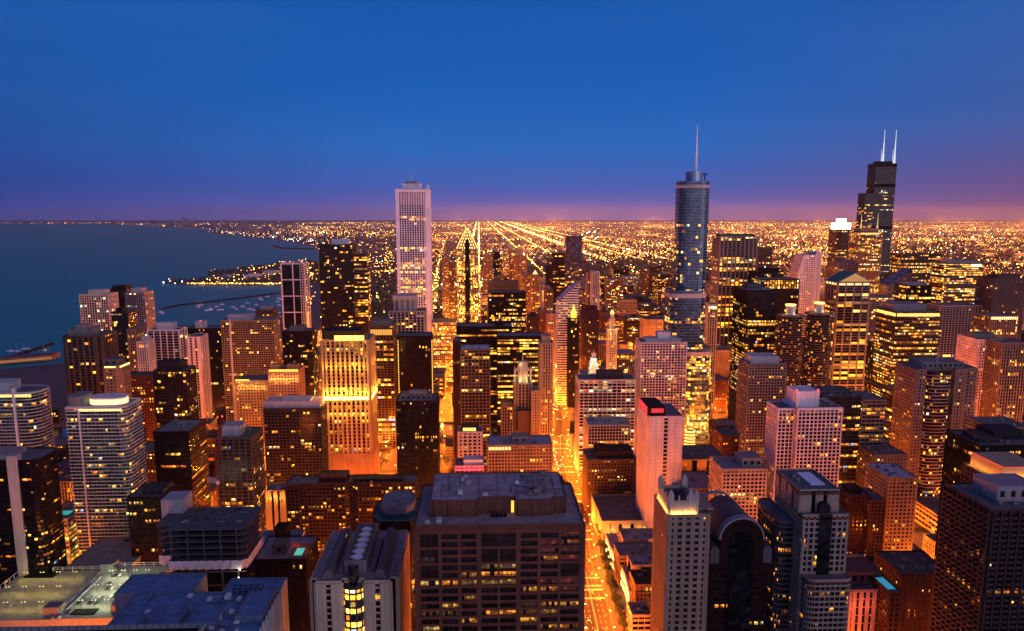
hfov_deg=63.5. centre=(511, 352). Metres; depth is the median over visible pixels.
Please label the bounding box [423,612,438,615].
lit window
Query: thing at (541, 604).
lit window
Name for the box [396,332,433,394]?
office tower
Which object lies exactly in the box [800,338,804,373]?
city tower
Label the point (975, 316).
lit windows
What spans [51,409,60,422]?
city block
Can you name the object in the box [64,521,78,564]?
lit windows
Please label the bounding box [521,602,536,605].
lit window
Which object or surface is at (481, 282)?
city tower
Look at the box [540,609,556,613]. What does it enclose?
lit window
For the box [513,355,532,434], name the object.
skyscraper
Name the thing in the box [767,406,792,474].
lit windows
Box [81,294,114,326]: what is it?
lit windows
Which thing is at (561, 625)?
lit window
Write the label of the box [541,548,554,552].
lit window
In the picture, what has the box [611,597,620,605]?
street tree
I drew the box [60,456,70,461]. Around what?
city block
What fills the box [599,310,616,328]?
city tower
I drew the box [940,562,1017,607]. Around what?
lit windows
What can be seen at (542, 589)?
lit window
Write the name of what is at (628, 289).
city tower
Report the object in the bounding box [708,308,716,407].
lit windows
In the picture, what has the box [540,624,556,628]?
lit window
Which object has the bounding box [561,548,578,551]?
lit window
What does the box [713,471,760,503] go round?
lit windows
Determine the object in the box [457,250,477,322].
lit windows
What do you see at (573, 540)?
lit window
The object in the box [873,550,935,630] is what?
brick block
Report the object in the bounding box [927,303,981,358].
office tower
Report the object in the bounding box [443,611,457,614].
lit window
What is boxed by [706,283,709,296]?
city tower
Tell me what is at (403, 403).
lit windows
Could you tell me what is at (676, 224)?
lit windows
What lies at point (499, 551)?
office tower
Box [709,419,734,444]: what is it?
brick block
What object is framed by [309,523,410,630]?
hotel tower
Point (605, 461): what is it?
lit windows
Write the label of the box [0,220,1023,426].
ground
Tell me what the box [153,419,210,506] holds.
office tower
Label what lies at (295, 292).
office tower
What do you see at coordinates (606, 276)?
city tower
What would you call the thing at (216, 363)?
apartment tower
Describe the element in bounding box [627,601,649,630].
shop building
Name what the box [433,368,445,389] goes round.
city block
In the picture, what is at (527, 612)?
lit window
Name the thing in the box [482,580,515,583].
lit window
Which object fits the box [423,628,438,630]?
lit window
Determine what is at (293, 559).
office tower
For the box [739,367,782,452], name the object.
lit windows
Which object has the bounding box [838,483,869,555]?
brick block
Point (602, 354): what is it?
city tower
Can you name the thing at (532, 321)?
office tower
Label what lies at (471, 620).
lit window
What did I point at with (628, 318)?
lit windows
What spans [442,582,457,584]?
lit window
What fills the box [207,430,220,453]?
city block
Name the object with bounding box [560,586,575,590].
lit window
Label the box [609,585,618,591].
street tree
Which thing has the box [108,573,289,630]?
building
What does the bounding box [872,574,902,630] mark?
brick block
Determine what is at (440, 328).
lit windows
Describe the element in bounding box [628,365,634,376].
city tower
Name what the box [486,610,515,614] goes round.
lit window
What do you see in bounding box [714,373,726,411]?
city block
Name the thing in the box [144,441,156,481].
brick block
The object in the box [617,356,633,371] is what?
lit windows
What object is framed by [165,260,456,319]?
park trees
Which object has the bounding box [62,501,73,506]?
city block
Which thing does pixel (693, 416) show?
lit windows
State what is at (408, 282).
lit windows
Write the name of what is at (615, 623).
pavement
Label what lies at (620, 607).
street tree
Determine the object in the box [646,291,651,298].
city block
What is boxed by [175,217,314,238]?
distant shore blocks
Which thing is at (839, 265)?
office tower
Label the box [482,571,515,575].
lit window
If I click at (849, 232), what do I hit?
lit windows
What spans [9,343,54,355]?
breakwater
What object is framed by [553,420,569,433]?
road bridge
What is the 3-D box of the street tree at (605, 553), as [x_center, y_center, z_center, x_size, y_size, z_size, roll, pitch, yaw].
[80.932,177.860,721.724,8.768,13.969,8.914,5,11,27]
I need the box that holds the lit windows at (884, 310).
[871,310,939,396]
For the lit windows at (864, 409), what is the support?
in the office tower at (872, 422)
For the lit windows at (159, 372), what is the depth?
906.89 m
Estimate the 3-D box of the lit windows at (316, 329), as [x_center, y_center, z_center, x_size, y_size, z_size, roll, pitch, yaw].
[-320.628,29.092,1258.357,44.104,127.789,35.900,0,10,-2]
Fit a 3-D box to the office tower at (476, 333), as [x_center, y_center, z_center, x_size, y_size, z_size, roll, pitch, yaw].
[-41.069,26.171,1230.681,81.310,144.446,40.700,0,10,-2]
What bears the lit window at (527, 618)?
in the office tower at (499, 551)
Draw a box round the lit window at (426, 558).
[422,557,434,561]
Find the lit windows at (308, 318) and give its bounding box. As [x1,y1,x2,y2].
[307,311,310,326]
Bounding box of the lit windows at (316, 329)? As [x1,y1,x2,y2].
[283,329,318,392]
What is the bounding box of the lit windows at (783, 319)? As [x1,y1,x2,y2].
[777,319,799,389]
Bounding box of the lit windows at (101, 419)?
[67,405,144,552]
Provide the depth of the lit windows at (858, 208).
2251.70 m
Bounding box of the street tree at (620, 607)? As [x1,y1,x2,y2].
[614,604,624,616]
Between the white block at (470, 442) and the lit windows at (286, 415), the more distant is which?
the white block at (470, 442)
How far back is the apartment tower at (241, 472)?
719.90 m
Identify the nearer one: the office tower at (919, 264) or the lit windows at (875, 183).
the office tower at (919, 264)
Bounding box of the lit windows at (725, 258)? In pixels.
[711,237,756,346]
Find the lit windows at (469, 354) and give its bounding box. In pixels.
[461,351,488,464]
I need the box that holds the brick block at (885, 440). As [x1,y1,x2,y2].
[883,437,889,443]
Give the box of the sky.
[0,0,1023,219]
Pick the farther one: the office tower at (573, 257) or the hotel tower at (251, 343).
the office tower at (573, 257)
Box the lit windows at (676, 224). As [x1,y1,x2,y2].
[673,224,707,290]
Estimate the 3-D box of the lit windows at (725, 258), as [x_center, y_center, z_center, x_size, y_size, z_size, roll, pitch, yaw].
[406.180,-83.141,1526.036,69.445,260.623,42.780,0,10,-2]
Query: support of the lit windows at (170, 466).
in the office tower at (181, 452)
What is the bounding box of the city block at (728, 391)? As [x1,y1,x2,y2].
[727,376,728,404]
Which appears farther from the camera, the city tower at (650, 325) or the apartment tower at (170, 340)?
the city tower at (650, 325)
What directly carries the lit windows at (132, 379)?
in the apartment tower at (142, 385)
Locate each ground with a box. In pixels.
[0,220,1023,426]
[265,433,930,630]
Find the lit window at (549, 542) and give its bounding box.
[541,540,557,544]
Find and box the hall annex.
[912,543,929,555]
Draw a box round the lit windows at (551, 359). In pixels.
[541,359,551,435]
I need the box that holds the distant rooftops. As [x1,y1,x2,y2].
[306,228,1023,277]
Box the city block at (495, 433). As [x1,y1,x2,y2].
[491,432,500,434]
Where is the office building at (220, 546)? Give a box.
[156,491,263,591]
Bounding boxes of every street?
[53,420,709,437]
[61,409,1023,419]
[265,468,574,474]
[379,443,708,449]
[379,449,386,469]
[440,435,446,472]
[441,382,452,421]
[585,527,929,536]
[585,580,620,586]
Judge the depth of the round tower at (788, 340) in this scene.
1072.83 m
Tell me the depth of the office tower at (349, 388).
844.50 m
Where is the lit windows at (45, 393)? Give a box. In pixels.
[1,393,50,446]
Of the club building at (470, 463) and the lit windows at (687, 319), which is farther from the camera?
the lit windows at (687, 319)
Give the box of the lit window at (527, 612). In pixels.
[521,611,536,613]
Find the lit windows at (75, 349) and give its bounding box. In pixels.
[68,332,115,384]
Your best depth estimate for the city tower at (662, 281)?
2436.30 m
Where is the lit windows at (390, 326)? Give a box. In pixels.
[375,326,394,442]
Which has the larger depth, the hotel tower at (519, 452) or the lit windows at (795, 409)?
the hotel tower at (519, 452)
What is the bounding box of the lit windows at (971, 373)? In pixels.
[891,373,972,460]
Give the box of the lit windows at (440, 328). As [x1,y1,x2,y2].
[432,323,455,380]
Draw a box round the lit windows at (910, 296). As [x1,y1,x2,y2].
[893,285,930,302]
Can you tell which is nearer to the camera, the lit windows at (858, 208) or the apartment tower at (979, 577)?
the apartment tower at (979, 577)
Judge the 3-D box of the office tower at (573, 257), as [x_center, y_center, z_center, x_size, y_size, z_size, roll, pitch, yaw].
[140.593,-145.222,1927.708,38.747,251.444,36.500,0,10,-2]
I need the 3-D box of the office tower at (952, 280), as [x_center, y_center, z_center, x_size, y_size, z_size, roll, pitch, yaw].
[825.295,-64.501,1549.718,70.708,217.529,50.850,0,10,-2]
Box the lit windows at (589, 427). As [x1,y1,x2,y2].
[589,427,629,446]
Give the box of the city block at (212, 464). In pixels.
[208,461,215,476]
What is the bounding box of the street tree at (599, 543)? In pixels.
[595,540,604,552]
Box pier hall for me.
[0,352,60,364]
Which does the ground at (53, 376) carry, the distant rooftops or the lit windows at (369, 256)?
the distant rooftops
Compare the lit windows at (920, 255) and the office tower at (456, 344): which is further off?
the lit windows at (920, 255)
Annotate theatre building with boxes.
[265,483,286,529]
[845,557,881,630]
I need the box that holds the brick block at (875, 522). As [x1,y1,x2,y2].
[862,488,886,560]
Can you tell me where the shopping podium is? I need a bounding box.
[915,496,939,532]
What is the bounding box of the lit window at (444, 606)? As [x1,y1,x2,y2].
[443,604,457,607]
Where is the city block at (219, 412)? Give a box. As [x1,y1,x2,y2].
[214,406,226,420]
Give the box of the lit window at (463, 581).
[462,580,475,584]
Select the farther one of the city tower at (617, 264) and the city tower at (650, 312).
the city tower at (617, 264)
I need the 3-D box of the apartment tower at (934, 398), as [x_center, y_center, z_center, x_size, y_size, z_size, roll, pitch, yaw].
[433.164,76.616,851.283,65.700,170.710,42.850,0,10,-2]
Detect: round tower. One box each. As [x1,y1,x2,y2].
[774,304,804,397]
[800,302,832,385]
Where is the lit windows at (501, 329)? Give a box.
[457,329,508,414]
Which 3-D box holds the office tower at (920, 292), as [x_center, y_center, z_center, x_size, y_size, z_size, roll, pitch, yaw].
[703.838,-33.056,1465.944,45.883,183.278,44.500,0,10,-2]
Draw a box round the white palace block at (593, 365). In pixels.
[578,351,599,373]
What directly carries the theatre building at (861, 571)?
on the ground at (391, 463)
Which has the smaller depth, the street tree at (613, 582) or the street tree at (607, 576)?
the street tree at (613, 582)
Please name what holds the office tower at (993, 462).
on the ground at (391, 463)
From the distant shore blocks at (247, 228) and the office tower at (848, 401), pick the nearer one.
the office tower at (848, 401)
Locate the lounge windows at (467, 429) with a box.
[463,428,475,430]
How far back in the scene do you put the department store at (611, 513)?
783.92 m
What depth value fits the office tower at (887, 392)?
936.54 m
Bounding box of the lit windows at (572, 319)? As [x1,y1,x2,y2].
[569,319,578,394]
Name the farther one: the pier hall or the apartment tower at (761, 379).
the pier hall
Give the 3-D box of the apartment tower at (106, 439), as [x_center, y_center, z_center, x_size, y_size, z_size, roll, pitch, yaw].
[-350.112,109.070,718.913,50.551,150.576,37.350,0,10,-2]
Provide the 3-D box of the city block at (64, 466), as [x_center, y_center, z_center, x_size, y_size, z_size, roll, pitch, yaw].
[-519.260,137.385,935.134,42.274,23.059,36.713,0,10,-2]
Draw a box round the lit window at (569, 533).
[561,532,578,535]
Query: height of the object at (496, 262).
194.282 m
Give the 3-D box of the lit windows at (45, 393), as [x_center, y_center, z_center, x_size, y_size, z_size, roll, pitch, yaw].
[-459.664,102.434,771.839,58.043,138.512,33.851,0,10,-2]
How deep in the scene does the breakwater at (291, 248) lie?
7249.28 m
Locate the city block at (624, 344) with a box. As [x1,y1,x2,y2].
[617,340,628,348]
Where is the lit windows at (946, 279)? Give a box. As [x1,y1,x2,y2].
[930,263,982,303]
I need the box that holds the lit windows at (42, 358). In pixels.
[0,357,51,362]
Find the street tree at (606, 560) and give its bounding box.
[601,557,612,572]
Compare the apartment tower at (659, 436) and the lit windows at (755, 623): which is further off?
the apartment tower at (659, 436)
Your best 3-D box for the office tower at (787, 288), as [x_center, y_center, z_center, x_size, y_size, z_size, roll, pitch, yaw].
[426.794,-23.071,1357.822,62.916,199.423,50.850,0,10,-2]
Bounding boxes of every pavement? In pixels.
[565,405,572,419]
[568,434,623,630]
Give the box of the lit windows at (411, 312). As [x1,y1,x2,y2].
[390,312,422,327]
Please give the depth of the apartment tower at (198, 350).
1130.12 m
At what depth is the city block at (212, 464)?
883.24 m
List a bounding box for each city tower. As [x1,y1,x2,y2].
[480,273,493,293]
[480,294,486,317]
[481,305,487,322]
[500,275,508,279]
[583,296,602,309]
[598,340,619,365]
[599,279,603,309]
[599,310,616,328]
[599,329,605,339]
[600,275,613,278]
[601,315,623,340]
[604,278,623,309]
[609,262,626,274]
[611,268,628,277]
[616,349,634,372]
[617,298,636,316]
[619,275,636,293]
[623,285,633,298]
[623,314,645,348]
[624,294,646,298]
[628,297,651,301]
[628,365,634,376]
[636,301,656,313]
[637,279,644,294]
[637,309,661,314]
[639,316,663,337]
[640,268,648,278]
[643,273,648,291]
[648,265,661,290]
[652,273,655,301]
[655,273,668,304]
[658,292,663,304]
[659,300,663,314]
[671,266,672,286]
[706,274,710,282]
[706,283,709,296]
[715,345,730,377]
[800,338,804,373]
[819,294,824,301]
[864,340,873,391]
[1021,330,1023,340]
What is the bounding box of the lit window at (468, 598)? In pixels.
[464,596,476,599]
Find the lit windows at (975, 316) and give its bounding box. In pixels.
[973,316,1016,333]
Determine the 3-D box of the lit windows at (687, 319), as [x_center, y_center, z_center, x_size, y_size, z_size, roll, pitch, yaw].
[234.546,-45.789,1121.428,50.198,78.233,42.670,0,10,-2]
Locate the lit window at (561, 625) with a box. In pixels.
[560,624,577,627]
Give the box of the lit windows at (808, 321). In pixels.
[803,321,829,385]
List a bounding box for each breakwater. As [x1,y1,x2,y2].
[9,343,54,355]
[159,292,279,309]
[272,245,314,248]
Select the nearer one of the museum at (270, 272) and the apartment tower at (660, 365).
the apartment tower at (660, 365)
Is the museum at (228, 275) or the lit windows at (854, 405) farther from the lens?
the museum at (228, 275)
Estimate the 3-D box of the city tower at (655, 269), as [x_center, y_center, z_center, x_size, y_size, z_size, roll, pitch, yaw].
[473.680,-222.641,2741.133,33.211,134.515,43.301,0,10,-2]
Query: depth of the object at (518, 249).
2884.57 m
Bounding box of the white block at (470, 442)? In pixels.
[457,423,482,457]
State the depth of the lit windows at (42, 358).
1699.26 m
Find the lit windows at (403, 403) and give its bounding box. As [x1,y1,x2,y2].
[397,403,436,468]
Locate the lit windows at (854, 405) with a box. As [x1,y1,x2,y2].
[838,405,860,482]
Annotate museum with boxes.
[221,274,233,277]
[244,273,261,277]
[262,270,279,274]
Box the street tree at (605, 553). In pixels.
[599,548,609,558]
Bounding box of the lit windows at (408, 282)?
[400,216,426,306]
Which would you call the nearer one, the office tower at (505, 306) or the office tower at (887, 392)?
the office tower at (887, 392)
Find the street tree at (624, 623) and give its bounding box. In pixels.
[617,615,628,627]
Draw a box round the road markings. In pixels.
[553,434,607,630]
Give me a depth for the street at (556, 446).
1087.53 m
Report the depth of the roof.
668.63 m
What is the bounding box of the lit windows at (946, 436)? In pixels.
[935,436,1019,558]
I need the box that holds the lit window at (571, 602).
[560,601,577,605]
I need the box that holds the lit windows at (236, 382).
[236,382,266,457]
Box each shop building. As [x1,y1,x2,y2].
[613,542,652,584]
[618,528,652,541]
[627,554,651,571]
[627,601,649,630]
[629,569,651,601]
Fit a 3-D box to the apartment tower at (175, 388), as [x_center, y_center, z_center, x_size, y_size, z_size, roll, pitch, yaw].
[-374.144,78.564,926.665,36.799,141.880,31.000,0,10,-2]
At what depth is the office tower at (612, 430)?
902.97 m
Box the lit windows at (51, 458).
[0,458,65,582]
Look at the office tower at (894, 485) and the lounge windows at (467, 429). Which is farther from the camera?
the lounge windows at (467, 429)
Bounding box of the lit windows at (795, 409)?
[795,409,840,467]
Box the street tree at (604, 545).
[600,543,607,549]
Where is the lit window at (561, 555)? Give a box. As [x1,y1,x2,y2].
[561,555,578,558]
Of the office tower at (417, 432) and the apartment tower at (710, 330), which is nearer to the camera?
the office tower at (417, 432)
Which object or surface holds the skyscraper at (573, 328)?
on the ground at (53, 376)
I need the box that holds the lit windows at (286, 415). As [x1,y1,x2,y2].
[265,415,326,475]
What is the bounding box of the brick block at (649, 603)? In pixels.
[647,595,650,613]
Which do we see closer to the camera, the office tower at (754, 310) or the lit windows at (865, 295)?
the office tower at (754, 310)
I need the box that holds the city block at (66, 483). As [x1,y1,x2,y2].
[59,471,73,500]
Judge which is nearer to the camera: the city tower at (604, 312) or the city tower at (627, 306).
the city tower at (604, 312)
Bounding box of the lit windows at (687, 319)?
[664,292,704,348]
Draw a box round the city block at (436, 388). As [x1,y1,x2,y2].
[434,384,438,392]
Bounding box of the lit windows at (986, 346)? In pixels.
[983,346,1023,416]
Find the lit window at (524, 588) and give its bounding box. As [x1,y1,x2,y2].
[523,587,536,590]
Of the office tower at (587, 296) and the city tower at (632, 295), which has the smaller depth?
the office tower at (587, 296)
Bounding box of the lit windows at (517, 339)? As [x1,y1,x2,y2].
[498,339,537,424]
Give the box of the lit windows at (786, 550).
[759,505,790,630]
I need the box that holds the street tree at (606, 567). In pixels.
[603,565,611,570]
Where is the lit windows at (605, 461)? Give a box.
[589,461,632,493]
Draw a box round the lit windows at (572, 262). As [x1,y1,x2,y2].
[565,262,580,327]
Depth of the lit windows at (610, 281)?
2157.00 m
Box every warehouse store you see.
[671,471,708,499]
[681,445,722,474]
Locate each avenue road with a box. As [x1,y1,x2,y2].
[553,390,567,419]
[553,434,612,630]
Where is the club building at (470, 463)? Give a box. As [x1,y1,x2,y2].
[455,455,483,472]
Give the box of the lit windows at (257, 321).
[222,321,280,420]
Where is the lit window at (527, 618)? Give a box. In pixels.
[521,617,536,621]
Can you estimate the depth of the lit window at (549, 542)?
393.39 m
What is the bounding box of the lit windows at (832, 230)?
[829,230,851,260]
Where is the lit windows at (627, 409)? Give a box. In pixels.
[576,381,634,471]
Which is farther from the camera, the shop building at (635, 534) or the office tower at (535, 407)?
the office tower at (535, 407)
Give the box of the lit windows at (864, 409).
[856,405,884,476]
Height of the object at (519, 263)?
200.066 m
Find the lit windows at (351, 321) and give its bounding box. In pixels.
[321,246,353,327]
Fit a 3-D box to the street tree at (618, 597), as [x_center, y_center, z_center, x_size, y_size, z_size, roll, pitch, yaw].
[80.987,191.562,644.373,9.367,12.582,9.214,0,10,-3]
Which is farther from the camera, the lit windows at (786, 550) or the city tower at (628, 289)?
the city tower at (628, 289)
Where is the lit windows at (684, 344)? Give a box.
[636,344,685,419]
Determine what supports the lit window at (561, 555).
in the office tower at (499, 551)
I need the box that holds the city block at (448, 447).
[444,438,453,457]
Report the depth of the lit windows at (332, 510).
668.37 m
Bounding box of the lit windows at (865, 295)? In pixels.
[825,290,867,378]
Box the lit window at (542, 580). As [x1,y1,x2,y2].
[541,579,556,582]
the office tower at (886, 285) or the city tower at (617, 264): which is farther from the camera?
the city tower at (617, 264)
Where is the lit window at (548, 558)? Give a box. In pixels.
[544,557,557,559]
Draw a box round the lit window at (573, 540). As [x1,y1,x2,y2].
[561,539,578,543]
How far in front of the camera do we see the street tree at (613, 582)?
661.62 m
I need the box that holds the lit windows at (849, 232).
[848,232,881,292]
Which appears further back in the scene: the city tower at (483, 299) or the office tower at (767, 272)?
the city tower at (483, 299)
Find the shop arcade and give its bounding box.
[606,533,631,601]
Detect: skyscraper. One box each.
[395,174,432,331]
[456,223,478,322]
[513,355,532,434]
[555,281,578,404]
[566,305,579,406]
[606,310,616,368]
[663,125,711,438]
[789,251,821,336]
[824,270,870,390]
[826,218,852,278]
[847,216,882,294]
[856,130,896,281]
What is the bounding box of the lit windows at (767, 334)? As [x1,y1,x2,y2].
[730,299,774,389]
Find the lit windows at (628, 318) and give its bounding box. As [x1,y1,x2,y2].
[627,318,639,348]
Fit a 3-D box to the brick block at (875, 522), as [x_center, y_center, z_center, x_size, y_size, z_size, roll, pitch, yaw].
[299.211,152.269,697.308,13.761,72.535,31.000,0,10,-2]
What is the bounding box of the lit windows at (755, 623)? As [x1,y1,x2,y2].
[715,604,762,624]
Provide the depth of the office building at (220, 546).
516.83 m
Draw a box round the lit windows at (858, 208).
[856,208,871,226]
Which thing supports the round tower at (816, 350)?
on the ground at (391, 463)
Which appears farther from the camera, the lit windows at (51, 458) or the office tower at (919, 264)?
the office tower at (919, 264)
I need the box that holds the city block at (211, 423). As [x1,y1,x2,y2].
[199,418,217,429]
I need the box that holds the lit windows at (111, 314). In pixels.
[111,314,133,357]
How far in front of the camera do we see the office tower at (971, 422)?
767.33 m
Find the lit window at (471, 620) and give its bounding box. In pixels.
[462,618,476,622]
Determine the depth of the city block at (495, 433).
1105.32 m
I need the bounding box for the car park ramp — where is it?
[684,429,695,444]
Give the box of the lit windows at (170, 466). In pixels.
[161,440,206,498]
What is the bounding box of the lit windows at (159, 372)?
[155,372,197,427]
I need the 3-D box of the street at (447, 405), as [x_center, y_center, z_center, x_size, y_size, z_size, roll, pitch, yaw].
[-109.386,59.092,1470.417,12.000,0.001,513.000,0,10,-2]
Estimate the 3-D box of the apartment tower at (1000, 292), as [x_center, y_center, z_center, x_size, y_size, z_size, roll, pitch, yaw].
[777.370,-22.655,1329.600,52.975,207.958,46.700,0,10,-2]
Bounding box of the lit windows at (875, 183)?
[867,183,893,277]
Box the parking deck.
[0,559,171,626]
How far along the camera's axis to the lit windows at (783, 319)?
1072.49 m
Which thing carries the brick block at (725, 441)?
on the ground at (391, 463)
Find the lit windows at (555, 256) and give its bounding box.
[552,256,563,310]
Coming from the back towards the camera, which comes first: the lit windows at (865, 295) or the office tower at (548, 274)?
the office tower at (548, 274)
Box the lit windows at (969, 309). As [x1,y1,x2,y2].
[939,309,972,356]
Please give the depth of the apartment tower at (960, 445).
616.42 m
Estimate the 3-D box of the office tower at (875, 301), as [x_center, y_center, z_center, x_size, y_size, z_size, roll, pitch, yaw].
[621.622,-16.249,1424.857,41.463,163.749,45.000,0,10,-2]
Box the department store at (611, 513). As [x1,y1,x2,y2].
[590,494,643,542]
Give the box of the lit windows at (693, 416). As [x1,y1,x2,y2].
[685,356,710,438]
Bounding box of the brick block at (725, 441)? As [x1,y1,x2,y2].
[713,427,738,455]
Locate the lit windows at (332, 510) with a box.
[288,485,414,550]
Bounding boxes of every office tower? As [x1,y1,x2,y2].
[62,503,78,564]
[110,285,133,306]
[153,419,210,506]
[254,535,318,630]
[280,262,311,329]
[282,325,318,395]
[319,327,379,474]
[353,253,371,332]
[369,318,397,447]
[372,491,418,630]
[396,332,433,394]
[396,389,439,498]
[414,470,585,630]
[452,337,460,470]
[456,321,511,420]
[460,344,490,471]
[487,276,517,315]
[488,290,525,331]
[497,332,542,430]
[527,312,538,331]
[530,386,539,434]
[538,333,552,443]
[545,264,552,287]
[551,253,564,311]
[564,236,581,341]
[574,369,635,472]
[580,305,598,369]
[582,443,636,513]
[583,416,630,447]
[585,272,589,304]
[590,270,599,309]
[703,490,771,630]
[710,234,757,346]
[728,283,777,418]
[748,268,783,282]
[751,277,799,353]
[757,247,772,269]
[811,385,861,483]
[828,259,858,277]
[852,391,885,476]
[856,443,907,487]
[864,463,917,550]
[867,295,893,339]
[871,301,940,396]
[878,267,912,296]
[882,384,893,439]
[889,253,941,284]
[893,282,932,303]
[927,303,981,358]
[929,259,983,303]
[960,451,1023,481]
[965,416,1023,436]
[972,312,1018,338]
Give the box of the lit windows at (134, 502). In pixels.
[130,502,159,521]
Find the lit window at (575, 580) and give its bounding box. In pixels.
[560,578,577,582]
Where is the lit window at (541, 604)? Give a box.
[540,603,556,605]
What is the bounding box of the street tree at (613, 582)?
[607,580,617,592]
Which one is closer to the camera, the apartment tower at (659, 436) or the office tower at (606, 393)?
the apartment tower at (659, 436)
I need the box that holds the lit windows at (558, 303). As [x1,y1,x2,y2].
[558,303,572,400]
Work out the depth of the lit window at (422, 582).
394.36 m
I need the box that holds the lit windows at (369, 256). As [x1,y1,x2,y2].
[354,256,370,322]
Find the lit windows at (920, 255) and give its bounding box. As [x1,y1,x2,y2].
[890,255,940,283]
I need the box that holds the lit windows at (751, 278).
[751,278,798,353]
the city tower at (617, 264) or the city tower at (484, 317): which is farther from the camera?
the city tower at (617, 264)
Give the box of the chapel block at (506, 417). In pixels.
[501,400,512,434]
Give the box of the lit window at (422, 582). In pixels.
[421,581,438,584]
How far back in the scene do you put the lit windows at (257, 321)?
1141.11 m
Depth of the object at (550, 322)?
1418.91 m
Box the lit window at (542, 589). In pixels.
[541,587,556,590]
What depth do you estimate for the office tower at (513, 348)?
1149.33 m
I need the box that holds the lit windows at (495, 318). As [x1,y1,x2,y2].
[489,295,523,331]
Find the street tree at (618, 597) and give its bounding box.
[610,590,621,600]
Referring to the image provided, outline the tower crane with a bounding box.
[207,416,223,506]
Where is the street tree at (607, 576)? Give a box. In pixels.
[604,571,612,578]
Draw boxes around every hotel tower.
[221,313,281,420]
[234,375,268,470]
[268,363,305,395]
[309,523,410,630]
[389,293,426,333]
[487,433,552,471]
[650,474,712,630]
[708,451,767,520]
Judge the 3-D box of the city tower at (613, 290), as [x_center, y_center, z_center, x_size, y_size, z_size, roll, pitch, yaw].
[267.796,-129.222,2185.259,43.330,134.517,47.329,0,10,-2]
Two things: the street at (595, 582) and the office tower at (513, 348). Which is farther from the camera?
the office tower at (513, 348)
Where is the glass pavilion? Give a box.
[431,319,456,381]
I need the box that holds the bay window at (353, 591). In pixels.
[344,565,363,630]
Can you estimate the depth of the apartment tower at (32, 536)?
618.07 m
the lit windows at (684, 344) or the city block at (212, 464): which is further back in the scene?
the lit windows at (684, 344)
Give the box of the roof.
[65,537,140,570]
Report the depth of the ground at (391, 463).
989.82 m
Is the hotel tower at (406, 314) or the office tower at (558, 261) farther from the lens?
the office tower at (558, 261)
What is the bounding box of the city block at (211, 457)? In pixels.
[208,454,214,460]
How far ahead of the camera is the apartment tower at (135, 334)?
1116.02 m
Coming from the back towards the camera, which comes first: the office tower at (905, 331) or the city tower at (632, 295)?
the city tower at (632, 295)
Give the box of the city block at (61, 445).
[54,437,68,459]
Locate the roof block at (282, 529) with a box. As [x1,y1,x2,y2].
[255,522,304,556]
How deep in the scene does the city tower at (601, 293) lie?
2264.18 m
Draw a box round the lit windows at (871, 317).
[868,298,893,339]
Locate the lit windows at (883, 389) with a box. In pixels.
[883,389,891,437]
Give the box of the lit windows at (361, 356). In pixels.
[323,342,368,452]
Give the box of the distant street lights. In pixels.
[20,221,1023,312]
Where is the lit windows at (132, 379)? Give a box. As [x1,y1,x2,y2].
[132,379,153,439]
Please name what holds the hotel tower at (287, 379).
on the ground at (391, 463)
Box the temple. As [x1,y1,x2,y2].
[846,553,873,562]
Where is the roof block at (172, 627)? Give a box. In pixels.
[0,623,205,630]
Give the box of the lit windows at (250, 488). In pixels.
[231,441,263,518]
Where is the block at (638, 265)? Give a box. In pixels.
[601,259,672,278]
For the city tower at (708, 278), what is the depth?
2401.76 m
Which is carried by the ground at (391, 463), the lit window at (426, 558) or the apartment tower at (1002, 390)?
the apartment tower at (1002, 390)
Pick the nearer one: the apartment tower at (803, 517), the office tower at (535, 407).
the apartment tower at (803, 517)
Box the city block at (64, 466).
[58,462,71,474]
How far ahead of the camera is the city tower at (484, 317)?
1968.87 m
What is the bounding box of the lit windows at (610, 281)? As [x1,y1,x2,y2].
[607,281,622,309]
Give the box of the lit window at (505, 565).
[482,564,515,567]
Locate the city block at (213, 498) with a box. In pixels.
[210,483,217,506]
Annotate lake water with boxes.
[0,223,318,368]
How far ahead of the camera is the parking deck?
588.48 m
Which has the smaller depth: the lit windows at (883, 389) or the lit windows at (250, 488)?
the lit windows at (250, 488)
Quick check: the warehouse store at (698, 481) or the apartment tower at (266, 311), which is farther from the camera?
the apartment tower at (266, 311)
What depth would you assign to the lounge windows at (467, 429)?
889.35 m
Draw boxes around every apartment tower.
[0,378,54,446]
[0,446,67,588]
[62,323,118,394]
[64,391,147,556]
[79,289,118,329]
[102,356,131,397]
[111,307,136,360]
[125,287,155,335]
[127,326,143,371]
[127,481,178,565]
[130,371,155,441]
[136,336,156,370]
[147,322,187,364]
[152,359,198,428]
[177,320,225,416]
[186,333,212,417]
[214,421,266,533]
[255,305,277,316]
[263,395,328,486]
[285,470,418,556]
[318,239,355,337]
[634,330,687,457]
[635,398,682,527]
[704,302,717,418]
[735,353,786,464]
[757,468,853,630]
[764,386,843,500]
[890,346,977,496]
[930,473,1023,630]
[934,424,1023,560]
[955,331,1003,415]
[974,273,1023,339]
[979,338,1023,422]

